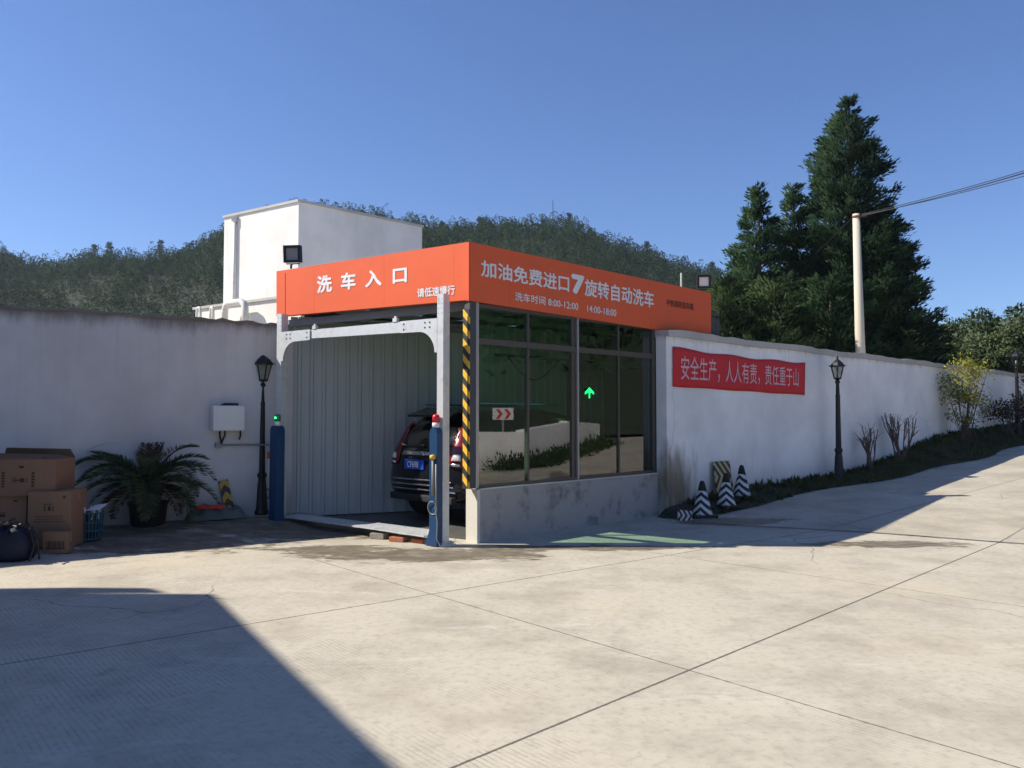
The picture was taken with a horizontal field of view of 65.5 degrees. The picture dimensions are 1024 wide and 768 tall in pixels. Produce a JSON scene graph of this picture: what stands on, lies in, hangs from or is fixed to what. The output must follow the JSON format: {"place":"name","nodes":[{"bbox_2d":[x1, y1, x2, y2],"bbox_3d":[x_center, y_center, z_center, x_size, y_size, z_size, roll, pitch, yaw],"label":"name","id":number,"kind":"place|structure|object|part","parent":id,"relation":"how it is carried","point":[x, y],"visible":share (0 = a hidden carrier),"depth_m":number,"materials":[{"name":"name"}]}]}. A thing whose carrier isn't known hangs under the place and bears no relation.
{"place":"outdoors","nodes":[
{"label":"outdoors","id":0,"kind":"place"},
{"bbox_2d":[192,199,516,326],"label":"white building","id":1,"kind":"structure","parent":0,"point":[256,240],"depth_m":20.95,"materials":[{"name":"paint"}]},
{"bbox_2d":[0,197,732,316],"bbox_3d":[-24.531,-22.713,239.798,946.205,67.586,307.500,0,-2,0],"label":"hill","id":2,"kind":"structure","parent":0,"point":[74,301],"depth_m":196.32,"materials":[{"name":"green plant"}]},
{"bbox_2d":[89,244,97,257],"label":"pine tree","id":3,"kind":"object","parent":2,"relation":"on","point":[93,248],"visible":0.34,"depth_m":288.74,"materials":[{"name":"green plant"}]},
{"bbox_2d":[103,241,117,257],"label":"pine tree","id":4,"kind":"object","parent":2,"relation":"on","point":[108,244],"visible":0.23,"depth_m":288.53,"materials":[{"name":"green plant"}]},
{"bbox_2d":[155,240,164,257],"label":"pine tree","id":5,"kind":"object","parent":2,"relation":"on","point":[160,245],"visible":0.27,"depth_m":288.82,"materials":[{"name":"green plant"}]},
{"bbox_2d":[566,213,572,230],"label":"pine tree","id":6,"kind":"object","parent":2,"relation":"on","point":[568,217],"visible":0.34,"depth_m":288.77,"materials":[{"name":"green plant"}]},
{"bbox_2d":[643,241,653,251],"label":"pine tree","id":7,"kind":"object","parent":2,"relation":"on","point":[645,243],"visible":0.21,"depth_m":288.60,"materials":[{"name":"green plant"}]},
{"bbox_2d":[0,445,1023,767],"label":"yard","id":8,"kind":"structure","parent":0,"point":[732,639],"depth_m":5.59,"materials":[{"name":"concrete"}]},
{"bbox_2d":[0,496,27,524],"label":"carton","id":9,"kind":"object","parent":8,"relation":"on","point":[12,507],"visible":0.42,"depth_m":9.25,"materials":[{"name":"cardboard"}]},
{"bbox_2d":[0,448,74,495],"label":"carton","id":10,"kind":"object","parent":9,"relation":"on","point":[24,471],"visible":0.95,"depth_m":9.24,"materials":[{"name":"cardboard"}]},
{"bbox_2d":[0,518,39,561],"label":"blue bag","id":11,"kind":"object","parent":8,"relation":"on","point":[17,542],"visible":1,"depth_m":8.55,"materials":[{"name":"blue plastic"}]},
{"bbox_2d":[42,531,72,553],"bbox_3d":[-5.154,1.794,9.037,0.285,0.243,0.122,0,-2,-6],"label":"carton","id":12,"kind":"object","parent":8,"relation":"on","point":[57,542],"visible":1,"depth_m":8.98,"materials":[{"name":"cardboard"}]},
{"bbox_2d":[28,488,86,547],"bbox_3d":[-5.358,1.569,9.396,0.475,0.648,0.452,0,-2,-7],"label":"carton","id":13,"kind":"object","parent":8,"relation":"on","point":[61,510],"visible":0.79,"depth_m":9.19,"materials":[{"name":"cardboard"}]},
{"bbox_2d":[83,503,107,540],"bbox_3d":[-5.129,1.675,9.693,0.342,0.430,0.323,0,-2,0],"label":"plastic basket","id":14,"kind":"object","parent":8,"relation":"on","point":[93,524],"visible":0.71,"depth_m":9.62,"materials":[{"name":"plastic"}]},
{"bbox_2d":[0,304,292,524],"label":"boundary wall","id":15,"kind":"structure","parent":8,"relation":"on","point":[79,383],"depth_m":10.94,"materials":[{"name":"white paint"}]},
{"bbox_2d":[210,403,269,447],"bbox_3d":[-3.866,0.602,11.627,1.000,0.642,0.225,1,-3,-34],"label":"electric box","id":16,"kind":"object","parent":15,"relation":"attached to","point":[228,417],"visible":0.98,"depth_m":11.41,"materials":[{"name":"white paint"}]},
{"bbox_2d":[218,407,243,429],"bbox_3d":[-4.023,0.489,11.398,0.360,0.330,0.012,1,-3,-34],"label":"door","id":17,"kind":"structure","parent":16,"relation":"in","point":[229,418],"depth_m":11.39,"materials":[{"name":"white paint"}]},
{"bbox_2d":[75,441,219,526],"bbox_3d":[-4.956,1.338,10.661,1.974,1.126,1.575,1,-2,-23],"label":"potted palm","id":18,"kind":"object","parent":8,"relation":"on","point":[147,505],"visible":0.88,"depth_m":10.51,"materials":[{"name":"plant"}]},
{"bbox_2d":[185,503,246,521],"bbox_3d":[-4.227,1.808,11.361,0.800,0.207,0.500,1,-2,-28],"label":"tarpaulin","id":19,"kind":"object","parent":8,"relation":"on","point":[234,511],"visible":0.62,"depth_m":11.18,"materials":[{"name":"grey fabric"}]},
{"bbox_2d":[195,504,224,508],"bbox_3d":[-4.207,1.714,11.113,0.408,0.056,0.259,0,-2,0],"label":"hose coil","id":20,"kind":"object","parent":19,"relation":"on","point":[206,506],"visible":0.99,"depth_m":11.04,"materials":[{"name":"red plastic"}]},
{"bbox_2d":[218,479,233,507],"bbox_3d":[-4.097,1.660,11.462,0.130,0.560,0.035,-12,-5,-34],"label":"striped board","id":21,"kind":"object","parent":8,"relation":"on","point":[225,493],"visible":0.56,"depth_m":11.45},
{"bbox_2d":[254,352,274,514],"bbox_3d":[-3.732,0.702,11.888,0.354,2.489,0.315,0,-2,-12],"label":"street lamp","id":22,"kind":"object","parent":8,"relation":"on","point":[261,505],"visible":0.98,"depth_m":11.83,"materials":[{"name":"black metal"}]},
{"bbox_2d":[284,514,428,536],"bbox_3d":[-2.078,1.889,10.733,2.812,0.041,0.411,-2,-3,37],"label":"ramp plate","id":23,"kind":"object","parent":8,"relation":"on","point":[413,531],"visible":0.91,"depth_m":10.61,"materials":[{"name":"metal"}]},
{"bbox_2d":[266,293,455,546],"bbox_3d":[-2.137,0.465,10.670,3.303,3.090,0.350,-2,-3,35],"label":"entrance gantry","id":24,"kind":"object","parent":8,"relation":"on","point":[436,330],"visible":0.97,"depth_m":9.97,"materials":[{"name":"metal"}]},
{"bbox_2d":[370,532,387,539],"bbox_3d":[-1.716,1.957,10.278,0.200,0.075,0.130,-1,-2,20],"label":"stone block","id":25,"kind":"object","parent":8,"relation":"on","point":[379,535],"depth_m":10.23,"materials":[{"name":"beige stone"}]},
{"bbox_2d":[389,536,406,541],"bbox_3d":[-1.435,1.956,10.048,0.210,0.060,0.110,-1,-2,24],"label":"brick","id":26,"kind":"object","parent":8,"relation":"on","point":[397,538],"visible":1,"depth_m":10.01,"materials":[{"name":"red brick"}]},
{"bbox_2d":[411,538,425,543],"bbox_3d":[-1.153,1.957,9.936,0.200,0.050,0.110,-2,-3,38],"label":"brick","id":27,"kind":"object","parent":8,"relation":"on","point":[418,540],"visible":0.77,"depth_m":9.88,"materials":[{"name":"red brick"}]},
{"bbox_2d":[276,241,719,543],"bbox_3d":[0.368,0.277,13.390,3.762,3.873,7.515,-2,-3,45],"label":"car wash booth","id":28,"kind":"object","parent":8,"relation":"on","point":[357,400],"visible":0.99,"depth_m":12.25,"materials":[{"name":"orange metal"}]},
{"bbox_2d":[283,245,301,268],"bbox_3d":[-3.294,-1.910,12.004,0.262,0.352,0.171,0,-2,7],"label":"floodlight","id":29,"kind":"object","parent":28,"relation":"attached to","point":[292,254],"visible":1,"depth_m":11.95,"materials":[{"name":"paint"}]},
{"bbox_2d":[390,403,640,514],"bbox_3d":[0.239,1.192,12.963,1.820,1.737,4.506,-2,-3,45],"label":"parked car","id":30,"kind":"object","parent":28,"relation":"on","point":[501,444],"visible":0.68,"depth_m":11.76,"materials":[{"name":"black paint"}]},
{"bbox_3d":[-1.163,0.732,11.577,1.201,0.395,0.265,-2,-3,45],"label":"rear window","id":31,"kind":"part","parent":30,"relation":"part of","materials":[{"name":"black glass"}]},
{"bbox_3d":[0.349,0.777,11.969,1.750,0.353,0.133,2,-3,-45],"label":"side window","id":32,"kind":"part","parent":30,"relation":"part of","materials":[{"name":"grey glass"}]},
{"bbox_3d":[0.897,0.132,11.386,0.066,2.470,3.870,-2,-3,45],"label":"window frame","id":33,"kind":"part","parent":28,"relation":"part of","materials":[{"name":"brown metal"}]},
{"bbox_2d":[494,353,646,416],"bbox_3d":[0.474,0.792,12.817,3.800,2.600,2.140,2,-3,-45],"label":"wash machine","id":34,"kind":"object","parent":28,"relation":"on","point":[598,364],"visible":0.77,"depth_m":13.54,"materials":[{"name":"grey metal"}]},
{"bbox_2d":[581,323,595,400],"bbox_3d":[1.255,-0.472,13.011,0.240,1.497,0.072,0,-2,-10],"label":"signal arrow","id":35,"kind":"object","parent":28,"relation":"hanging from","point":[588,392],"visible":0.99,"depth_m":12.97,"materials":[{"name":"paint"}]},
{"bbox_2d":[697,275,710,290],"bbox_3d":[3.349,-1.739,13.915,0.235,0.326,0.169,0,-2,7],"label":"floodlight","id":36,"kind":"object","parent":28,"relation":"attached to","point":[703,281],"visible":0.98,"depth_m":13.86,"materials":[{"name":"paint"}]},
{"bbox_2d":[678,510,691,520],"bbox_3d":[2.605,1.985,11.999,0.279,0.193,0.046,1,-2,-25],"label":"striped scrap","id":37,"kind":"object","parent":8,"relation":"on","point":[684,515],"visible":0.91,"depth_m":11.98,"materials":[{"name":"white plastic"}]},
{"bbox_2d":[699,273,777,342],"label":"conifer tree","id":38,"kind":"object","parent":8,"relation":"on","point":[725,287],"visible":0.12,"depth_m":24.64,"materials":[{"name":"green plant"}]},
{"bbox_2d":[711,180,814,334],"bbox_3d":[8.679,-2.292,28.220,4.826,9.793,4.662,0,-2,0],"label":"conifer tree","id":39,"kind":"object","parent":8,"relation":"on","point":[747,263],"visible":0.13,"depth_m":27.81,"materials":[{"name":"green plant"}]},
{"bbox_2d":[719,270,833,348],"bbox_3d":[8.388,-0.416,24.971,4.602,6.317,4.654,1,-2,-20],"label":"conifer tree","id":40,"kind":"object","parent":8,"relation":"on","point":[784,298],"visible":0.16,"depth_m":24.68,"materials":[{"name":"green plant"}]},
{"bbox_2d":[766,182,832,337],"bbox_3d":[10.291,-2.413,29.190,4.356,10.077,3.935,0,-2,0],"label":"conifer tree","id":41,"kind":"object","parent":8,"relation":"on","point":[793,237],"visible":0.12,"depth_m":28.87,"materials":[{"name":"green plant"}]},
{"bbox_2d":[776,263,896,355],"bbox_3d":[10.474,-0.437,26.047,5.190,6.729,5.109,0,-2,0],"label":"conifer tree","id":42,"kind":"object","parent":8,"relation":"on","point":[837,323],"visible":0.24,"depth_m":25.45,"materials":[{"name":"green plant"}]},
{"bbox_2d":[655,330,1023,514],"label":"boundary wall","id":43,"kind":"structure","parent":8,"relation":"on","point":[758,436],"depth_m":15.41,"materials":[{"name":"white paint"}]},
{"bbox_2d":[673,347,805,394],"bbox_3d":[4.202,-0.188,14.260,4.499,0.707,0.015,2,-3,-43],"label":"banner","id":44,"kind":"object","parent":43,"relation":"attached to","point":[694,369],"visible":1,"depth_m":13.99,"materials":[{"name":"red fabric"}]},
{"bbox_2d":[658,422,1023,518],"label":"verge","id":45,"kind":"structure","parent":8,"relation":"on","point":[670,512],"depth_m":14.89,"materials":[{"name":"green plant"}]},
{"bbox_2d":[692,481,717,518],"bbox_3d":[2.946,1.777,12.330,0.378,0.559,0.378,0,-2,-6],"label":"traffic cone","id":46,"kind":"object","parent":45,"relation":"on","point":[702,508],"visible":0.91,"depth_m":12.24,"materials":[{"name":"plastic"}]},
{"bbox_2d":[712,461,733,491],"bbox_3d":[3.572,1.558,13.486,0.500,0.500,0.030,2,-11,-43],"label":"chevron board","id":47,"kind":"object","parent":45,"relation":"on","point":[720,468],"visible":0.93,"depth_m":13.42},
{"bbox_2d":[715,473,742,508],"bbox_3d":[3.482,1.724,12.952,0.378,0.559,0.378,1,-2,-17],"label":"traffic cone","id":48,"kind":"object","parent":45,"relation":"on","point":[726,499],"visible":0.91,"depth_m":12.86,"materials":[{"name":"white plastic"}]},
{"bbox_2d":[733,465,754,498],"bbox_3d":[3.925,1.664,13.610,0.378,0.559,0.378,0,-2,9],"label":"traffic cone","id":49,"kind":"object","parent":45,"relation":"on","point":[741,488],"visible":0.76,"depth_m":13.52,"materials":[{"name":"white plastic"}]},
{"bbox_2d":[829,354,845,478],"bbox_3d":[6.554,0.661,16.007,0.362,2.541,0.322,0,-2,-12],"label":"street lamp","id":50,"kind":"object","parent":45,"relation":"on","point":[838,449],"visible":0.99,"depth_m":15.96,"materials":[{"name":"black metal"}]},
{"bbox_2d":[854,422,881,468],"bbox_3d":[7.607,1.363,17.074,0.623,1.115,0.357,1,-3,-34],"label":"pruned shrub","id":51,"kind":"object","parent":45,"relation":"on","point":[867,443],"visible":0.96,"depth_m":17.04,"materials":[{"name":"brown plant"}]},
{"bbox_2d":[881,412,920,462],"bbox_3d":[8.785,1.217,17.994,0.837,1.203,0.404,0,-2,0],"label":"pruned shrub","id":52,"kind":"object","parent":45,"relation":"on","point":[893,436],"visible":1,"depth_m":17.94,"materials":[{"name":"brown plant"}]},
{"bbox_2d":[936,352,1000,442],"bbox_3d":[11.831,0.345,20.753,1.672,2.388,1.432,0,-2,0],"label":"tree","id":53,"kind":"object","parent":45,"relation":"on","point":[965,394],"visible":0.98,"depth_m":20.68,"materials":[{"name":"green plant"}]},
{"bbox_2d":[981,397,1023,434],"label":"shrub","id":54,"kind":"object","parent":45,"relation":"on","point":[1006,414],"visible":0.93,"depth_m":22.94,"materials":[{"name":"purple plant"}]},
{"bbox_2d":[1006,375,1023,432],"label":"shrub","id":55,"kind":"object","parent":45,"relation":"on","point":[1020,395],"visible":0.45,"depth_m":23.92,"materials":[{"name":"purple plant"}]},
{"bbox_2d":[1010,349,1022,434],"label":"street lamp","id":56,"kind":"object","parent":45,"relation":"on","point":[1018,429],"visible":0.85,"depth_m":23.39,"materials":[{"name":"black metal"}]},
{"bbox_2d":[852,213,866,352],"bbox_3d":[10.565,-1.223,24.065,0.439,7.898,0.319,0,-2,0],"label":"utility pole","id":57,"kind":"object","parent":8,"relation":"on","point":[859,311],"visible":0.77,"depth_m":24.04,"materials":[{"name":"concrete"}]},
{"bbox_2d":[804,171,1023,263],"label":"power cable","id":58,"kind":"object","parent":57,"relation":"attached to","point":[869,213],"visible":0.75,"depth_m":21.72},
{"bbox_2d":[712,523,1023,543],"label":"road joint","id":59,"kind":"object","parent":8,"relation":"on","point":[872,532],"visible":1,"depth_m":10.73,"materials":[{"name":"paint"}]},
{"bbox_2d":[793,93,947,359],"bbox_3d":[12.533,-3.911,29.242,6.644,13.633,6.585,0,-2,0],"label":"conifer tree","id":60,"kind":"object","parent":8,"relation":"on","point":[833,200],"visible":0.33,"depth_m":28.31,"materials":[{"name":"green plant"}]},
{"bbox_2d":[849,230,956,364],"bbox_3d":[13.165,-1.381,27.990,4.755,8.186,4.887,0,-2,0],"label":"conifer tree","id":61,"kind":"object","parent":8,"relation":"on","point":[920,350],"visible":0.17,"depth_m":27.35,"materials":[{"name":"green plant"}]},
{"bbox_2d":[939,341,984,367],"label":"broadleaf tree","id":62,"kind":"object","parent":8,"relation":"on","point":[958,356],"visible":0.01,"depth_m":32.40,"materials":[{"name":"green plant"}]},
{"bbox_2d":[929,307,1008,367],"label":"broadleaf tree","id":63,"kind":"object","parent":8,"relation":"on","point":[962,333],"visible":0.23,"depth_m":35.42,"materials":[{"name":"green plant"}]},
{"bbox_2d":[960,302,1023,373],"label":"broadleaf tree","id":64,"kind":"object","parent":8,"relation":"on","point":[1009,339],"visible":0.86,"depth_m":33.40,"materials":[{"name":"green plant"}]},
{"bbox_2d":[0,0,1023,333],"label":"sky","id":65,"kind":"structure","parent":0,"point":[125,123],"materials":[{"name":"blue"}]}
]}

